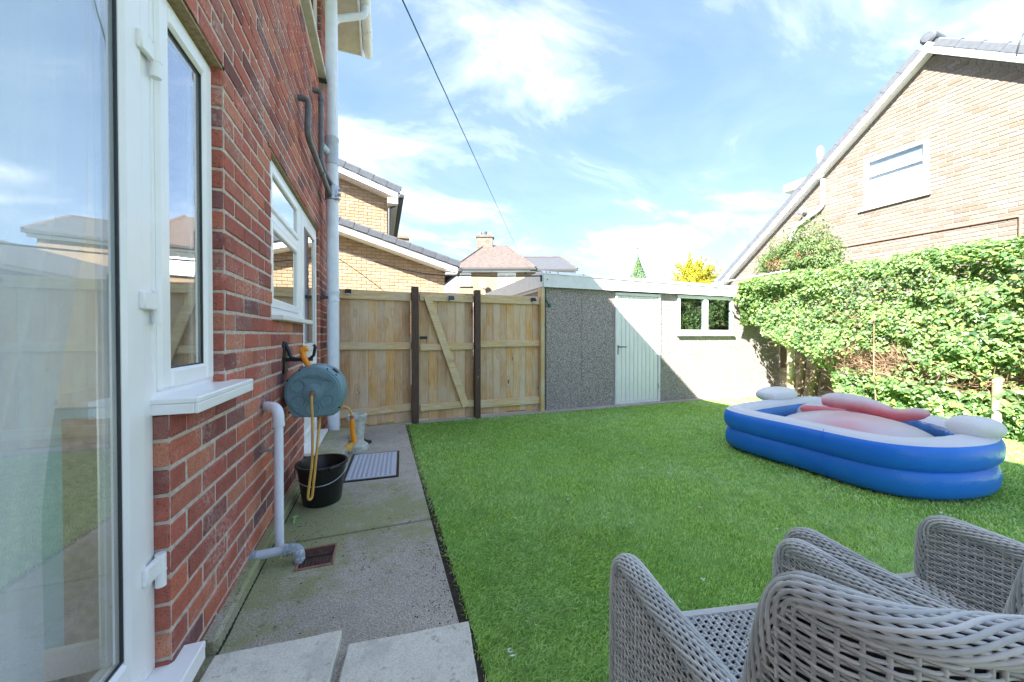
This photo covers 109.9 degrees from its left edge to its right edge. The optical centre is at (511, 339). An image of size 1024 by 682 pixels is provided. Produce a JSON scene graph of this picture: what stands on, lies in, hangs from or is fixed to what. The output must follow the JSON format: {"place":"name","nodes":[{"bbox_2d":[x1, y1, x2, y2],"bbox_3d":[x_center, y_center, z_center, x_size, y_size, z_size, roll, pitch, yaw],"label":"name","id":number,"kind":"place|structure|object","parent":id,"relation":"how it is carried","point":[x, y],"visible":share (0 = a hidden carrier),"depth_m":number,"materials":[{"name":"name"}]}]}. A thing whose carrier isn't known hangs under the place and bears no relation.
{"place":"outdoors","nodes":[
{"label":"outdoors","id":0,"kind":"place"},
{"bbox_2d":[192,423,458,681],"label":"path","id":1,"kind":"structure","parent":0,"point":[282,607],"depth_m":1.78,"materials":[{"name":"concrete"}]},
{"bbox_2d":[215,492,300,654],"bbox_3d":[-1.397,1.160,2.164,0.016,0.008,1.800,0,1,-20],"label":"mossy joint","id":2,"kind":"object","parent":1,"relation":"on","point":[227,635],"visible":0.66,"depth_m":1.59,"materials":[{"name":"plant"}]},
{"bbox_2d":[199,630,341,681],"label":"paving slab","id":3,"kind":"structure","parent":1,"relation":"on","point":[311,659],"depth_m":1.26,"materials":[{"name":"grey concrete"}]},
{"bbox_2d":[292,515,298,523],"bbox_3d":[-1.394,1.156,2.300,0.040,0.008,0.105,0,1,-20],"label":"moss","id":4,"kind":"object","parent":1,"relation":"on","point":[295,517],"visible":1,"depth_m":2.32,"materials":[{"name":"green plant"}]},
{"bbox_2d":[294,543,337,571],"bbox_3d":[-1.044,1.180,1.925,0.180,0.040,0.200,0,1,-20],"label":"drain gully","id":5,"kind":"object","parent":1,"relation":"in","point":[319,556],"visible":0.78,"depth_m":1.92,"materials":[{"name":"metal"}]},
{"bbox_2d":[294,453,347,507],"bbox_3d":[-1.360,1.018,2.571,0.344,0.285,0.362,0,1,-20],"label":"bucket","id":6,"kind":"object","parent":1,"relation":"on","point":[330,473],"visible":0.96,"depth_m":2.48,"materials":[{"name":"black plastic"}]},
{"bbox_2d":[307,429,350,456],"bbox_3d":[-1.782,1.081,3.545,0.295,0.137,0.940,0,1,-20],"label":"door step","id":7,"kind":"object","parent":1,"relation":"on","point":[334,441],"depth_m":3.52,"materials":[{"name":"concrete"}]},
{"bbox_2d":[252,490,452,635],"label":"moss crumbs","id":8,"kind":"object","parent":1,"relation":"on","point":[370,579],"visible":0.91,"depth_m":1.76,"materials":[{"name":"plant"}]},
{"bbox_2d":[347,412,368,453],"bbox_3d":[-1.598,0.960,3.707,0.224,0.377,0.224,0,1,-20],"label":"garden pedestal","id":9,"kind":"object","parent":1,"relation":"on","point":[361,445],"visible":0.78,"depth_m":3.65,"materials":[{"name":"white stone"}]},
{"bbox_2d":[343,451,398,482],"bbox_3d":[-1.263,1.146,3.283,0.440,0.015,0.700,0,1,-17],"label":"doormat","id":10,"kind":"object","parent":1,"relation":"on","point":[371,466],"visible":1,"depth_m":3.21,"materials":[{"name":"black plastic"}]},
{"bbox_2d":[339,621,477,681],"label":"paving slab","id":11,"kind":"structure","parent":1,"relation":"on","point":[442,654],"depth_m":1.28,"materials":[{"name":"grey concrete"}]},
{"bbox_2d":[457,231,578,293],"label":"hipped house","id":12,"kind":"structure","parent":0,"point":[487,257],"depth_m":19.97,"materials":[{"name":"tile"}]},
{"bbox_2d":[459,273,471,286],"bbox_3d":[-2.584,-3.304,19.941,0.710,0.770,0.150,0,1,0],"label":"window","id":13,"kind":"structure","parent":12,"relation":"in","point":[465,281],"depth_m":19.95,"materials":[{"name":"white plastic"}]},
{"bbox_2d":[497,273,515,288],"bbox_3d":[-0.295,-3.224,19.977,1.030,0.930,0.080,0,1,0],"label":"window","id":14,"kind":"structure","parent":12,"relation":"in","point":[501,281],"depth_m":19.95,"materials":[{"name":"white plastic"}]},
{"bbox_2d":[340,387,826,427],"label":"ground","id":15,"kind":"structure","parent":0,"point":[386,423],"depth_m":5.13,"materials":[{"name":"grey concrete"}]},
{"bbox_2d":[0,0,371,681],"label":"brick house","id":16,"kind":"structure","parent":15,"relation":"on","point":[162,246],"depth_m":1.12,"materials":[{"name":"brick"}]},
{"bbox_2d":[89,0,205,681],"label":"glazed door","id":17,"kind":"structure","parent":16,"relation":"in","point":[124,57],"depth_m":0.99,"materials":[{"name":"white plastic"}]},
{"bbox_2d":[148,0,252,415],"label":"side window","id":18,"kind":"structure","parent":16,"relation":"in","point":[180,103],"depth_m":1.29,"materials":[{"name":"white plastic"}]},
{"bbox_2d":[259,401,284,546],"bbox_3d":[-1.344,0.765,1.988,0.181,0.829,0.093,0,1,27],"label":"waste pipe","id":19,"kind":"object","parent":16,"relation":"attached to","point":[275,409],"visible":0.99,"depth_m":1.96,"materials":[{"name":"white plastic"}]},
{"bbox_2d":[249,543,304,563],"bbox_3d":[-1.216,1.159,1.858,0.264,0.169,0.088,0,1,-20],"label":"drain spout","id":20,"kind":"object","parent":16,"relation":"attached to","point":[296,551],"visible":0.81,"depth_m":1.86,"materials":[{"name":"grey plastic"}]},
{"bbox_2d":[270,160,312,323],"bbox_3d":[-1.647,-0.637,2.647,0.155,1.026,0.985,0,1,-20],"label":"kitchen window","id":21,"kind":"structure","parent":16,"relation":"in","point":[285,306],"depth_m":2.58,"materials":[{"name":"white plastic"}]},
{"bbox_2d":[300,0,325,89],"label":"upstairs window","id":22,"kind":"structure","parent":16,"relation":"in","point":[309,7],"depth_m":3.48,"materials":[{"name":"white plastic"}]},
{"bbox_2d":[299,205,327,456],"bbox_3d":[-1.941,-0.075,3.480,0.170,2.167,0.870,0,1,-20],"label":"back door","id":23,"kind":"structure","parent":16,"relation":"in","point":[307,233],"depth_m":3.43,"materials":[{"name":"white plastic"}]},
{"bbox_2d":[297,94,331,196],"bbox_3d":[-1.849,-1.773,3.404,0.114,0.433,1.108,0,1,-18],"label":"waste pipe","id":24,"kind":"object","parent":16,"relation":"attached to","point":[307,128],"visible":0.97,"depth_m":2.95,"materials":[{"name":"black plastic"}]},
{"bbox_2d":[282,341,352,500],"bbox_3d":[-1.336,0.534,2.472,0.442,1.040,0.328,0,1,-20],"label":"hose reel","id":25,"kind":"object","parent":16,"relation":"attached to","point":[312,391],"visible":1,"depth_m":2.40,"materials":[{"name":"plastic"}]},
{"bbox_2d":[344,415,356,451],"bbox_3d":[-1.138,0.668,2.530,0.086,0.253,0.062,0,1,-20],"label":"spray gun","id":26,"kind":"object","parent":25,"relation":"hanging from","point":[350,445],"visible":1,"depth_m":2.53,"materials":[{"name":"plastic"}]},
{"bbox_2d":[312,87,332,184],"bbox_3d":[-1.976,-2.084,3.737,0.122,0.798,0.435,0,1,-14],"label":"waste pipe","id":27,"kind":"object","parent":16,"relation":"attached to","point":[320,123],"visible":0.85,"depth_m":3.55,"materials":[{"name":"black plastic"}]},
{"bbox_2d":[318,0,341,430],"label":"soil pipe","id":28,"kind":"object","parent":16,"relation":"attached to","point":[331,150],"visible":0.95,"depth_m":3.96,"materials":[{"name":"plastic"}]},
{"bbox_2d":[402,0,517,250],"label":"overhead cable","id":29,"kind":"object","parent":16,"relation":"attached to","point":[445,93],"visible":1,"depth_m":3.32,"materials":[{"name":"black rubber"}]},
{"bbox_2d":[338,158,403,236],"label":"yellow house","id":30,"kind":"structure","parent":15,"relation":"on","point":[373,203],"depth_m":9.98,"materials":[{"name":"brick"}]},
{"bbox_2d":[339,216,461,309],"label":"yellow house range","id":31,"kind":"structure","parent":15,"relation":"on","point":[355,272],"depth_m":9.22,"materials":[{"name":"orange brick"}]},
{"bbox_2d":[397,235,408,241],"bbox_3d":[-4.662,-1.564,15.209,0.560,5.410,0.900,0,1,-20],"label":"chimney stack","id":32,"kind":"object","parent":15,"relation":"on","point":[403,237],"visible":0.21,"depth_m":14.80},
{"bbox_2d":[405,424,488,681],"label":"soil edging","id":33,"kind":"object","parent":15,"relation":"on","point":[454,589],"visible":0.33,"depth_m":1.77,"materials":[{"name":"black soil"}]},
{"bbox_2d":[404,393,755,424],"bbox_3d":[2.107,1.220,6.200,7.600,0.230,0.220,0,1,-20],"label":"concrete footing","id":34,"kind":"object","parent":15,"relation":"on","point":[489,415],"visible":0.2,"depth_m":5.66,"materials":[{"name":"grey concrete"}]},
{"bbox_2d":[339,289,410,426],"bbox_3d":[-1.846,0.247,4.748,0.989,1.784,0.062,0,1,-20],"label":"board fence","id":35,"kind":"object","parent":34,"relation":"on","point":[374,352],"visible":0.8,"depth_m":4.77,"materials":[{"name":"brown wood"}]},
{"bbox_2d":[345,289,350,294],"bbox_3d":[-2.096,-0.607,4.590,0.072,0.072,0.047,0,1,-20],"label":"solar light","id":36,"kind":"object","parent":35,"relation":"attached to","point":[347,291],"visible":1,"depth_m":4.58,"materials":[{"name":"black plastic"}]},
{"bbox_2d":[411,286,418,423],"bbox_3d":[-1.324,0.244,4.901,0.094,1.910,0.110,0,1,-20],"label":"gate post","id":37,"kind":"object","parent":34,"relation":"on","point":[414,354],"visible":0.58,"depth_m":4.85,"materials":[{"name":"brown wood"}]},
{"bbox_2d":[473,290,480,418],"bbox_3d":[-0.506,0.246,5.199,0.084,1.900,0.110,0,1,-20],"label":"gate post","id":38,"kind":"object","parent":34,"relation":"on","point":[477,354],"visible":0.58,"depth_m":5.15,"materials":[{"name":"brown wood"}]},
{"bbox_2d":[419,292,473,418],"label":"gate","id":39,"kind":"structure","parent":38,"relation":"attached to","point":[446,345],"depth_m":5.07,"materials":[{"name":"wood"}]},
{"bbox_2d":[481,294,539,412],"bbox_3d":[-0.030,0.226,5.411,0.949,1.755,0.062,0,1,-20],"label":"board fence","id":40,"kind":"object","parent":34,"relation":"on","point":[509,352],"visible":0.85,"depth_m":5.41,"materials":[{"name":"brown wood"}]},
{"bbox_2d":[484,271,781,409],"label":"garage","id":41,"kind":"structure","parent":34,"relation":"on","point":[611,340],"depth_m":6.27,"materials":[{"name":"white paint"}]},
{"bbox_2d":[339,251,541,281],"bbox_3d":[-2.163,-1.600,7.138,6.229,1.411,0.344,0,1,32],"label":"power cable","id":42,"kind":"object","parent":41,"relation":"attached to","point":[540,276],"visible":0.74,"depth_m":6.26,"materials":[{"name":"rubber"}]},
{"bbox_2d":[614,292,660,404],"bbox_3d":[2.184,0.157,6.218,0.951,1.895,0.119,0,1,-20],"label":"garage door","id":43,"kind":"structure","parent":41,"relation":"in","point":[637,316],"depth_m":6.22,"materials":[{"name":"white paint"}]},
{"bbox_2d":[676,295,734,335],"bbox_3d":[3.642,-0.432,6.751,1.405,0.748,0.105,0,1,-20],"label":"garage window","id":44,"kind":"structure","parent":41,"relation":"in","point":[704,331],"depth_m":6.72,"materials":[{"name":"white paint"}]},
{"bbox_2d":[711,270,788,285],"bbox_3d":[4.118,-1.060,6.298,1.179,0.203,0.192,0,1,39],"label":"line prop","id":45,"kind":"object","parent":41,"relation":"on","point":[726,281],"visible":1,"depth_m":6.27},
{"bbox_2d":[630,246,647,281],"bbox_3d":[5.117,-1.364,14.601,2.447,4.826,2.198,0,1,-20],"label":"conifer tree","id":46,"kind":"object","parent":15,"relation":"on","point":[637,266],"visible":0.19,"depth_m":14.53,"materials":[{"name":"green plant"}]},
{"bbox_2d":[671,252,722,286],"bbox_3d":[7.917,-1.397,15.668,2.092,4.868,2.155,0,1,39],"label":"golden conifer","id":47,"kind":"object","parent":15,"relation":"on","point":[691,272],"visible":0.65,"depth_m":15.25,"materials":[{"name":"yellow plant"}]},
{"bbox_2d":[338,0,1023,292],"label":"sky","id":48,"kind":"structure","parent":0,"point":[597,131],"materials":[{"name":"blue"}]},
{"bbox_2d":[405,396,1023,681],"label":"lawn","id":49,"kind":"structure","parent":0,"point":[520,590],"depth_m":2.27,"materials":[{"name":"green plant"}]},
{"bbox_2d":[538,288,544,411],"bbox_3d":[0.454,0.202,5.565,0.063,1.980,0.120,0,1,-20],"label":"fence post","id":50,"kind":"object","parent":49,"relation":"on","point":[541,350],"visible":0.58,"depth_m":5.51,"materials":[{"name":"brown wood"}]},
{"bbox_2d":[432,412,957,655],"bbox_3d":[1.086,1.138,3.480,3.547,0.015,3.990,0,1,-20],"label":"white fluff","id":51,"kind":"object","parent":49,"relation":"on","point":[508,649],"visible":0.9,"depth_m":2.31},
{"bbox_2d":[609,538,1023,681],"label":"rattan armchair","id":52,"kind":"object","parent":49,"relation":"on","point":[815,614],"visible":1,"depth_m":0.44,"materials":[{"name":"wicker"}]},
{"bbox_2d":[724,386,1007,499],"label":"paddling pool","id":53,"kind":"structure","parent":49,"relation":"on","point":[959,457],"depth_m":2.74,"materials":[{"name":"blue plastic"}]},
{"bbox_2d":[786,392,933,436],"bbox_3d":[3.206,0.828,3.536,0.964,0.544,1.433,0,1,0],"label":"inflatable float","id":54,"kind":"object","parent":53,"relation":"in","point":[853,412],"visible":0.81,"depth_m":3.30,"materials":[{"name":"pink plastic"}]},
{"bbox_2d":[779,298,1023,400],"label":"boundary fence","id":55,"kind":"object","parent":49,"relation":"on","point":[824,384],"visible":0.12,"depth_m":6.32,"materials":[{"name":"wood"}]},
{"bbox_2d":[783,515,1023,614],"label":"rattan armchair","id":56,"kind":"object","parent":49,"relation":"on","point":[961,564],"visible":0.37,"depth_m":1.01,"materials":[{"name":"wicker"}]},
{"bbox_2d":[991,377,1002,422],"bbox_3d":[5.516,0.807,4.087,0.076,0.740,0.076,0,1,-20],"label":"round post","id":57,"kind":"object","parent":49,"relation":"on","point":[997,388],"visible":0.64,"depth_m":4.07,"materials":[{"name":"beige wood"}]},
{"bbox_2d":[715,30,1023,307],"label":"gable house","id":58,"kind":"structure","parent":0,"point":[926,151],"depth_m":7.69,"materials":[{"name":"brick"}]},
{"bbox_2d":[858,138,931,212],"bbox_3d":[8.917,-3.722,8.256,0.560,1.370,1.290,0,1,-20],"label":"window","id":59,"kind":"structure","parent":58,"relation":"in","point":[901,174],"depth_m":8.16,"materials":[{"name":"white plastic"}]},
{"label":"hedge bed","id":60,"kind":"structure","parent":0,"visible":0},
{"bbox_2d":[787,345,794,389],"bbox_3d":[5.107,0.516,6.575,0.124,1.270,0.124,0,1,-20],"label":"round post","id":61,"kind":"object","parent":60,"relation":"on","point":[790,368],"visible":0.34,"depth_m":6.53,"materials":[{"name":"beige wood"}]},
{"bbox_2d":[753,212,853,396],"bbox_3d":[5.559,-0.614,6.870,1.402,3.494,1.696,0,1,-20],"label":"shrub","id":62,"kind":"object","parent":60,"relation":"on","point":[825,258],"visible":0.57,"depth_m":6.63,"materials":[{"name":"green plant"}]},
{"bbox_2d":[733,233,1023,443],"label":"ivy hedge","id":63,"kind":"object","parent":60,"relation":"on","point":[966,358],"visible":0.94,"depth_m":4.62,"materials":[{"name":"green plant"}]}
]}

